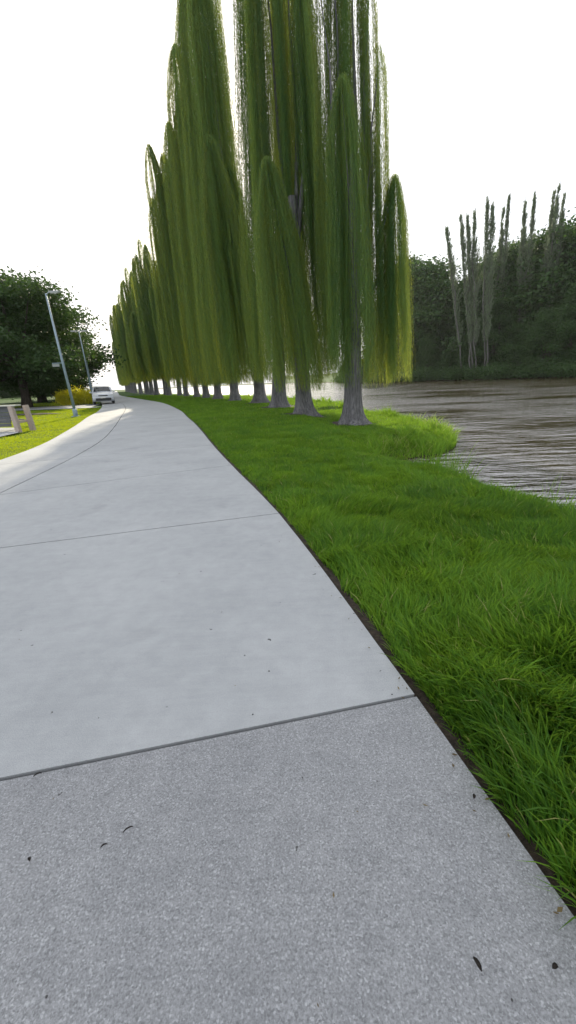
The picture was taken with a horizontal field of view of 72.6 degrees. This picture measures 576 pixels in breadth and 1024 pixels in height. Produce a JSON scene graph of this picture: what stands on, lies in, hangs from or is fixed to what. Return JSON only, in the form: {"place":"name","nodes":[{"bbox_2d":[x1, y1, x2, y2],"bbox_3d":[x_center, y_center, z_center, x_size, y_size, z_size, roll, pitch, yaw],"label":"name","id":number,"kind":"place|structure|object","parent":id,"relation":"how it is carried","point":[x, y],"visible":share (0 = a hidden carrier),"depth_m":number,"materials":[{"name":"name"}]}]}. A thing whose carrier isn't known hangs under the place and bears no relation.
{"place":"outdoors","nodes":[
{"label":"outdoors","id":0,"kind":"place"},
{"bbox_2d":[0,428,17,435],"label":"side pavement","id":1,"kind":"structure","parent":0,"point":[5,431],"depth_m":16.22,"materials":[{"name":"concrete"}]},
{"bbox_2d":[0,404,35,432],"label":"park bench","id":2,"kind":"object","parent":1,"relation":"on","point":[8,418],"visible":0.93,"depth_m":15.97,"materials":[{"name":"wood"}]},
{"bbox_2d":[17,413,61,414],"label":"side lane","id":3,"kind":"structure","parent":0,"point":[40,413],"depth_m":28.40,"materials":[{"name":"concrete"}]},
{"bbox_2d":[0,391,413,780],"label":"path","id":4,"kind":"structure","parent":0,"point":[132,640],"depth_m":2.77,"materials":[{"name":"concrete"}]},
{"bbox_2d":[89,385,114,404],"bbox_3d":[-19.927,-12.616,42.135,2.464,1.860,4.736,-11,20,-23],"label":"parked car","id":5,"kind":"object","parent":4,"relation":"on","point":[102,393],"visible":1,"depth_m":40.66,"materials":[{"name":"white paint"}]},
{"bbox_2d":[19,440,562,1006],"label":"leaf litter","id":6,"kind":"object","parent":4,"relation":"on","point":[423,804],"visible":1,"depth_m":1.42,"materials":[{"name":"brown plant"}]},
{"bbox_2d":[0,373,575,881],"bbox_3d":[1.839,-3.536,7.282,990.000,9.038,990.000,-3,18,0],"label":"ground","id":7,"kind":"structure","parent":0,"point":[98,405],"depth_m":17.47,"materials":[{"name":"green plant"}]},
{"bbox_2d":[0,390,17,398],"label":"background tree","id":8,"kind":"object","parent":7,"relation":"on","point":[7,395],"visible":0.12,"depth_m":134.92,"materials":[{"name":"green plant"}]},
{"bbox_2d":[0,265,100,407],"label":"shade tree","id":9,"kind":"object","parent":7,"relation":"on","point":[28,347],"visible":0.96,"depth_m":39.27,"materials":[{"name":"green plant"}]},
{"bbox_2d":[0,402,100,459],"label":"verge grass","id":10,"kind":"structure","parent":7,"relation":"on","point":[56,423],"depth_m":18.18,"materials":[{"name":"green plant"}]},
{"bbox_2d":[7,328,100,401],"bbox_3d":[-37.344,-23.805,61.407,17.786,13.154,14.512,-15,22,-32],"label":"shade tree","id":11,"kind":"object","parent":7,"relation":"on","point":[32,392],"visible":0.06,"depth_m":61.26,"materials":[{"name":"green plant"}]},
{"bbox_2d":[15,404,98,409],"bbox_3d":[-30.481,-9.762,38.026,28.000,0.001,8.000,-3,18,0],"label":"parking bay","id":12,"kind":"object","parent":7,"relation":"on","point":[63,407],"visible":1,"depth_m":37.98,"materials":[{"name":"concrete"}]},
{"bbox_2d":[45,290,77,416],"bbox_3d":[-13.389,-9.127,23.211,1.310,7.010,0.400,-3,18,0],"label":"street lamp","id":13,"kind":"object","parent":7,"relation":"on","point":[75,412],"visible":0.94,"depth_m":23.27,"materials":[{"name":"metal"}]},
{"bbox_2d":[51,389,72,405],"bbox_3d":[-24.962,-12.738,43.479,2.841,2.238,2.303,8,21,29],"label":"golden shrub","id":14,"kind":"object","parent":7,"relation":"on","point":[62,397],"visible":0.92,"depth_m":43.23,"materials":[{"name":"yellow plant"}]},
{"bbox_2d":[0,282,128,401],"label":"shade tree","id":15,"kind":"object","parent":7,"relation":"on","point":[104,355],"visible":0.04,"depth_m":62.13,"materials":[{"name":"green plant"}]},
{"bbox_2d":[33,365,108,397],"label":"shade tree","id":16,"kind":"object","parent":7,"relation":"on","point":[86,380],"depth_m":81.80,"materials":[{"name":"green plant"}]},
{"bbox_2d":[66,385,84,404],"bbox_3d":[-23.916,-13.046,43.994,2.526,2.454,3.116,2,19,15],"label":"golden shrub","id":17,"kind":"object","parent":7,"relation":"on","point":[76,396],"visible":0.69,"depth_m":43.55,"materials":[{"name":"yellow plant"}]},
{"bbox_2d":[70,330,93,404],"bbox_3d":[-20.744,-14.674,40.307,1.600,7.310,0.400,-5,19,-8],"label":"street lamp","id":18,"kind":"object","parent":7,"relation":"on","point":[84,356],"visible":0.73,"depth_m":39.88,"materials":[{"name":"metal"}]},
{"bbox_2d":[78,386,99,404],"bbox_3d":[-22.571,-13.145,44.365,2.841,2.238,2.303,-3,18,0],"label":"golden shrub","id":19,"kind":"object","parent":7,"relation":"on","point":[86,397],"visible":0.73,"depth_m":43.95,"materials":[{"name":"yellow plant"}]},
{"bbox_2d":[112,342,128,391],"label":"willow tree","id":20,"kind":"object","parent":7,"relation":"on","point":[117,374],"visible":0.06,"depth_m":156.60,"materials":[{"name":"green plant"}]},
{"bbox_2d":[109,312,133,392],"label":"willow tree","id":21,"kind":"object","parent":7,"relation":"on","point":[113,336],"visible":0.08,"depth_m":113.50,"materials":[{"name":"green plant"}]},
{"bbox_2d":[114,304,137,392],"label":"willow tree","id":22,"kind":"object","parent":7,"relation":"on","point":[135,388],"visible":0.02,"depth_m":109.19,"materials":[{"name":"green plant"}]},
{"bbox_2d":[112,294,143,393],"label":"willow tree","id":23,"kind":"object","parent":7,"relation":"on","point":[119,327],"visible":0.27,"depth_m":95.76,"materials":[{"name":"green plant"}]},
{"bbox_2d":[119,268,153,394],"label":"willow tree","id":24,"kind":"object","parent":7,"relation":"on","point":[128,307],"visible":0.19,"depth_m":78.51,"materials":[{"name":"green plant"}]},
{"bbox_2d":[123,319,152,393],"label":"willow tree","id":25,"kind":"object","parent":7,"relation":"on","point":[132,366],"visible":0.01,"depth_m":92.06,"materials":[{"name":"green plant"}]},
{"bbox_2d":[127,294,149,393],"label":"willow tree","id":26,"kind":"object","parent":7,"relation":"on","point":[147,386],"visible":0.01,"depth_m":88.65,"materials":[{"name":"green plant"}]},
{"bbox_2d":[129,281,161,394],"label":"willow tree","id":27,"kind":"object","parent":7,"relation":"on","point":[135,334],"visible":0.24,"depth_m":74.27,"materials":[{"name":"green plant"}]},
{"bbox_2d":[130,239,172,394],"bbox_3d":[-21.139,-31.245,64.311,5.742,23.572,6.280,-16,23,-35],"label":"willow tree","id":28,"kind":"object","parent":7,"relation":"on","point":[143,279],"visible":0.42,"depth_m":62.80,"materials":[{"name":"green plant"}]},
{"bbox_2d":[141,299,165,394],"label":"willow tree","id":29,"kind":"object","parent":7,"relation":"on","point":[163,382],"visible":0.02,"depth_m":72.03,"materials":[{"name":"green plant"}]},
{"bbox_2d":[149,277,182,395],"bbox_3d":[-17.717,-26.983,60.443,5.638,17.615,5.459,-10,20,-22],"label":"willow tree","id":30,"kind":"object","parent":7,"relation":"on","point":[153,307],"visible":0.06,"depth_m":59.39,"materials":[{"name":"green plant"}]},
{"bbox_2d":[154,261,189,395],"bbox_3d":[-15.434,-26.670,55.196,5.774,20.164,6.339,4,20,20],"label":"willow tree","id":31,"kind":"object","parent":7,"relation":"on","point":[185,391],"visible":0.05,"depth_m":54.41,"materials":[{"name":"green plant"}]},
{"bbox_2d":[144,143,210,397],"bbox_3d":[-11.008,-26.078,43.498,4.401,26.104,7.242,6,20,24],"label":"willow tree","id":32,"kind":"object","parent":7,"relation":"on","point":[163,233],"visible":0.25,"depth_m":41.16,"materials":[{"name":"green plant"}]},
{"bbox_2d":[147,186,212,396],"bbox_3d":[-13.383,-28.053,48.662,4.430,26.775,8.548,3,19,17],"label":"willow tree","id":33,"kind":"object","parent":7,"relation":"on","point":[196,392],"visible":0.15,"depth_m":47.51,"materials":[{"name":"green plant"}]},
{"bbox_2d":[162,103,238,398],"bbox_3d":[-8.434,-25.743,38.763,4.502,28.250,8.283,3,19,16],"label":"willow tree","id":34,"kind":"object","parent":7,"relation":"on","point":[217,389],"visible":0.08,"depth_m":36.90,"materials":[{"name":"green plant"}]},
{"bbox_2d":[165,7,252,400],"bbox_3d":[-6.304,-23.812,32.570,4.554,28.335,7.483,7,21,27],"label":"willow tree","id":35,"kind":"object","parent":7,"relation":"on","point":[179,189],"visible":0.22,"depth_m":30.78,"materials":[{"name":"green plant"}]},
{"bbox_2d":[173,0,269,402],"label":"willow tree","id":36,"kind":"object","parent":7,"relation":"on","point":[217,217],"visible":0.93,"depth_m":24.27,"materials":[{"name":"green plant"}]},
{"bbox_2d":[231,0,305,407],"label":"willow tree","id":37,"kind":"object","parent":7,"relation":"on","point":[278,398],"visible":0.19,"depth_m":20.01,"materials":[{"name":"green plant"}]},
{"bbox_2d":[0,697,575,1023],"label":"sidewalk","id":38,"kind":"structure","parent":7,"relation":"on","point":[212,879],"depth_m":1.21,"materials":[{"name":"concrete"}]},
{"bbox_2d":[473,956,481,971],"bbox_3d":[0.497,1.185,1.029,0.012,0.010,0.030,-9,19,-18],"label":"fallen leaf","id":39,"kind":"object","parent":38,"relation":"on","point":[477,962],"visible":1,"depth_m":1.03,"materials":[{"name":"black plant"}]},
{"bbox_2d":[552,962,557,968],"bbox_3d":[0.694,1.180,1.018,0.018,0.010,0.011,-8,19,-16],"label":"fallen leaf","id":40,"kind":"object","parent":38,"relation":"on","point":[554,965],"visible":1,"depth_m":1.02,"materials":[{"name":"black plant"}]},
{"bbox_2d":[243,0,338,416],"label":"willow tree","id":41,"kind":"object","parent":7,"relation":"on","point":[284,199],"visible":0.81,"depth_m":15.71,"materials":[{"name":"green plant"}]},
{"bbox_2d":[331,421,372,425],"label":"bare soil","id":42,"kind":"structure","parent":7,"relation":"on","point":[335,423],"depth_m":15.72,"materials":[{"name":"brown soil"}]},
{"bbox_2d":[312,0,414,425],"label":"willow tree","id":43,"kind":"object","parent":7,"relation":"on","point":[358,296],"visible":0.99,"depth_m":13.24,"materials":[{"name":"green plant"}]},
{"bbox_2d":[363,313,378,373],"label":"tree","id":44,"kind":"object","parent":7,"relation":"on","point":[373,348],"visible":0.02,"depth_m":172.79,"materials":[{"name":"green plant"}]},
{"bbox_2d":[174,407,575,918],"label":"soil seam","id":45,"kind":"object","parent":7,"relation":"on","point":[437,718],"visible":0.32,"depth_m":1.82,"materials":[{"name":"brown soil"}]},
{"bbox_2d":[389,368,406,381],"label":"bank bush","id":46,"kind":"object","parent":7,"relation":"on","point":[398,377],"visible":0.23,"depth_m":145.21,"materials":[{"name":"green plant"}]},
{"bbox_2d":[227,394,575,512],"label":"bank grass","id":47,"kind":"structure","parent":7,"relation":"on","point":[440,431],"depth_m":11.63,"materials":[{"name":"green plant"}]},
{"bbox_2d":[395,344,418,371],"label":"tree","id":48,"kind":"object","parent":7,"relation":"on","point":[413,351],"visible":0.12,"depth_m":147.37,"materials":[{"name":"green plant"}]},
{"bbox_2d":[401,368,414,381],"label":"bank bush","id":49,"kind":"object","parent":7,"relation":"on","point":[406,378],"visible":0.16,"depth_m":139.42,"materials":[{"name":"green plant"}]},
{"bbox_2d":[370,252,447,374],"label":"tree","id":50,"kind":"object","parent":7,"relation":"on","point":[414,257],"visible":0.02,"depth_m":148.63,"materials":[{"name":"green plant"}]},
{"bbox_2d":[373,253,464,378],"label":"tree","id":51,"kind":"object","parent":7,"relation":"on","point":[435,281],"visible":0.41,"depth_m":139.56,"materials":[{"name":"green plant"}]},
{"bbox_2d":[408,363,438,381],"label":"bank bush","id":52,"kind":"object","parent":7,"relation":"on","point":[420,375],"visible":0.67,"depth_m":134.90,"materials":[{"name":"green plant"}]},
{"bbox_2d":[411,332,441,370],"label":"tree","id":53,"kind":"object","parent":7,"relation":"on","point":[428,353],"visible":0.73,"depth_m":138.35,"materials":[{"name":"green plant"}]},
{"bbox_2d":[415,295,455,368],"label":"tree","id":54,"kind":"object","parent":7,"relation":"on","point":[439,334],"visible":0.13,"depth_m":141.06,"materials":[{"name":"green plant"}]},
{"bbox_2d":[435,349,459,370],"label":"tree","id":55,"kind":"object","parent":7,"relation":"on","point":[448,360],"visible":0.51,"depth_m":133.62,"materials":[{"name":"green plant"}]},
{"bbox_2d":[435,277,465,363],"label":"tree","id":56,"kind":"object","parent":7,"relation":"on","point":[453,311],"visible":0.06,"depth_m":137.84,"materials":[{"name":"green plant"}]},
{"bbox_2d":[444,221,464,367],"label":"poplar tree","id":57,"kind":"object","parent":7,"relation":"on","point":[455,296],"visible":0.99,"depth_m":120.15,"materials":[{"name":"green plant"}]},
{"bbox_2d":[458,208,472,368],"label":"poplar tree","id":58,"kind":"object","parent":7,"relation":"on","point":[463,245],"visible":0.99,"depth_m":116.14,"materials":[{"name":"green plant"}]},
{"bbox_2d":[453,361,481,379],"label":"bank bush","id":59,"kind":"object","parent":7,"relation":"on","point":[468,375],"visible":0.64,"depth_m":122.71,"materials":[{"name":"green plant"}]},
{"bbox_2d":[451,333,486,371],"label":"tree","id":60,"kind":"object","parent":7,"relation":"on","point":[464,356],"visible":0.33,"depth_m":127.12,"materials":[{"name":"green plant"}]},
{"bbox_2d":[465,210,475,366],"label":"poplar tree","id":61,"kind":"object","parent":7,"relation":"on","point":[471,274],"visible":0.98,"depth_m":115.11,"materials":[{"name":"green plant"}]},
{"bbox_2d":[471,203,482,367],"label":"poplar tree","id":62,"kind":"object","parent":7,"relation":"on","point":[476,270],"visible":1,"depth_m":114.65,"materials":[{"name":"green plant"}]},
{"bbox_2d":[434,245,526,366],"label":"tree","id":63,"kind":"object","parent":7,"relation":"on","point":[451,344],"visible":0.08,"depth_m":130.21,"materials":[{"name":"green plant"}]},
{"bbox_2d":[469,364,499,379],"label":"bank bush","id":64,"kind":"object","parent":7,"relation":"on","point":[482,375],"visible":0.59,"depth_m":119.07,"materials":[{"name":"green plant"}]},
{"bbox_2d":[481,194,495,365],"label":"poplar tree","id":65,"kind":"object","parent":7,"relation":"on","point":[486,234],"visible":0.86,"depth_m":112.25,"materials":[{"name":"green plant"}]},
{"bbox_2d":[484,196,497,364],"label":"poplar tree","id":66,"kind":"object","parent":7,"relation":"on","point":[490,263],"visible":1,"depth_m":111.80,"materials":[{"name":"green plant"}]},
{"bbox_2d":[469,291,521,365],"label":"tree","id":67,"kind":"object","parent":7,"relation":"on","point":[501,320],"visible":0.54,"depth_m":118.67,"materials":[{"name":"green plant"}]},
{"bbox_2d":[456,232,540,351],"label":"tree","id":68,"kind":"object","parent":7,"relation":"on","point":[508,273],"visible":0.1,"depth_m":120.30,"materials":[{"name":"green plant"}]},
{"bbox_2d":[493,201,504,304],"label":"poplar tree","id":69,"kind":"object","parent":7,"relation":"on","point":[501,241],"visible":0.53,"depth_m":118.20,"materials":[{"name":"green plant"}]},
{"bbox_2d":[475,358,523,379],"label":"bank bush","id":70,"kind":"object","parent":7,"relation":"on","point":[494,373],"visible":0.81,"depth_m":114.68,"materials":[{"name":"green plant"}]},
{"bbox_2d":[498,189,510,296],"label":"poplar tree","id":71,"kind":"object","parent":7,"relation":"on","point":[504,257],"visible":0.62,"depth_m":116.89,"materials":[{"name":"green plant"}]},
{"bbox_2d":[495,360,526,378],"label":"bank bush","id":72,"kind":"object","parent":7,"relation":"on","point":[514,367],"visible":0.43,"depth_m":112.66,"materials":[{"name":"green plant"}]},
{"bbox_2d":[496,317,540,366],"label":"tree","id":73,"kind":"object","parent":7,"relation":"on","point":[511,347],"visible":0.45,"depth_m":114.19,"materials":[{"name":"green plant"}]},
{"bbox_2d":[508,361,533,378],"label":"bank bush","id":74,"kind":"object","parent":7,"relation":"on","point":[518,370],"visible":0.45,"depth_m":109.69,"materials":[{"name":"green plant"}]},
{"bbox_2d":[515,196,528,322],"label":"poplar tree","id":75,"kind":"object","parent":7,"relation":"on","point":[524,238],"visible":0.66,"depth_m":112.93,"materials":[{"name":"green plant"}]},
{"bbox_2d":[480,210,575,329],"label":"tree","id":76,"kind":"object","parent":7,"relation":"on","point":[558,273],"visible":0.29,"depth_m":109.67,"materials":[{"name":"green plant"}]},
{"bbox_2d":[521,186,536,322],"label":"poplar tree","id":77,"kind":"object","parent":7,"relation":"on","point":[529,252],"visible":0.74,"depth_m":111.10,"materials":[{"name":"green plant"}]},
{"bbox_2d":[519,361,546,377],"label":"bank bush","id":78,"kind":"object","parent":7,"relation":"on","point":[533,371],"visible":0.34,"depth_m":106.36,"materials":[{"name":"green plant"}]},
{"bbox_2d":[504,223,574,329],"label":"tree","id":79,"kind":"object","parent":7,"relation":"on","point":[538,247],"visible":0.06,"depth_m":113.85,"materials":[{"name":"green plant"}]},
{"bbox_2d":[513,305,569,366],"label":"tree","id":80,"kind":"object","parent":7,"relation":"on","point":[537,338],"visible":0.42,"depth_m":107.63,"materials":[{"name":"green plant"}]},
{"bbox_2d":[508,207,575,353],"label":"tree","id":81,"kind":"object","parent":7,"relation":"on","point":[567,227],"visible":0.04,"depth_m":106.38,"materials":[{"name":"green plant"}]},
{"bbox_2d":[513,353,573,378],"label":"bank bush","id":82,"kind":"object","parent":7,"relation":"on","point":[552,363],"visible":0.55,"depth_m":104.09,"materials":[{"name":"green plant"}]},
{"bbox_2d":[537,185,557,312],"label":"poplar tree","id":83,"kind":"object","parent":7,"relation":"on","point":[550,219],"visible":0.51,"depth_m":107.78,"materials":[{"name":"green plant"}]},
{"bbox_2d":[542,176,561,307],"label":"poplar tree","id":84,"kind":"object","parent":7,"relation":"on","point":[556,208],"visible":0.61,"depth_m":107.02,"materials":[{"name":"green plant"}]},
{"bbox_2d":[548,192,565,306],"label":"poplar tree","id":85,"kind":"object","parent":7,"relation":"on","point":[561,217],"visible":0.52,"depth_m":106.55,"materials":[{"name":"green plant"}]},
{"bbox_2d":[543,239,575,307],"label":"tree","id":86,"kind":"object","parent":7,"relation":"on","point":[571,253],"visible":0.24,"depth_m":105.31,"materials":[{"name":"green plant"}]},
{"bbox_2d":[550,264,575,296],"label":"tree","id":87,"kind":"object","parent":7,"relation":"on","point":[569,289],"visible":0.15,"depth_m":104.01,"materials":[{"name":"green plant"}]},
{"bbox_2d":[553,357,575,377],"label":"bank bush","id":88,"kind":"object","parent":7,"relation":"on","point":[568,371],"visible":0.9,"depth_m":96.65,"materials":[{"name":"green plant"}]},
{"bbox_2d":[0,0,575,390],"label":"sky","id":89,"kind":"structure","parent":0,"point":[482,98],"materials":[{"name":"white"}]},
{"bbox_2d":[126,394,575,929],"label":"lawn grass","id":90,"kind":"structure","parent":0,"point":[531,605],"depth_m":2.95,"materials":[{"name":"green plant"}]},
{"bbox_2d":[142,377,575,508],"bbox_3d":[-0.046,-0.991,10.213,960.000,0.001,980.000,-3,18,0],"label":"river","id":91,"kind":"structure","parent":0,"point":[523,430],"depth_m":20.34,"materials":[{"name":"grey liquid"}]}
]}

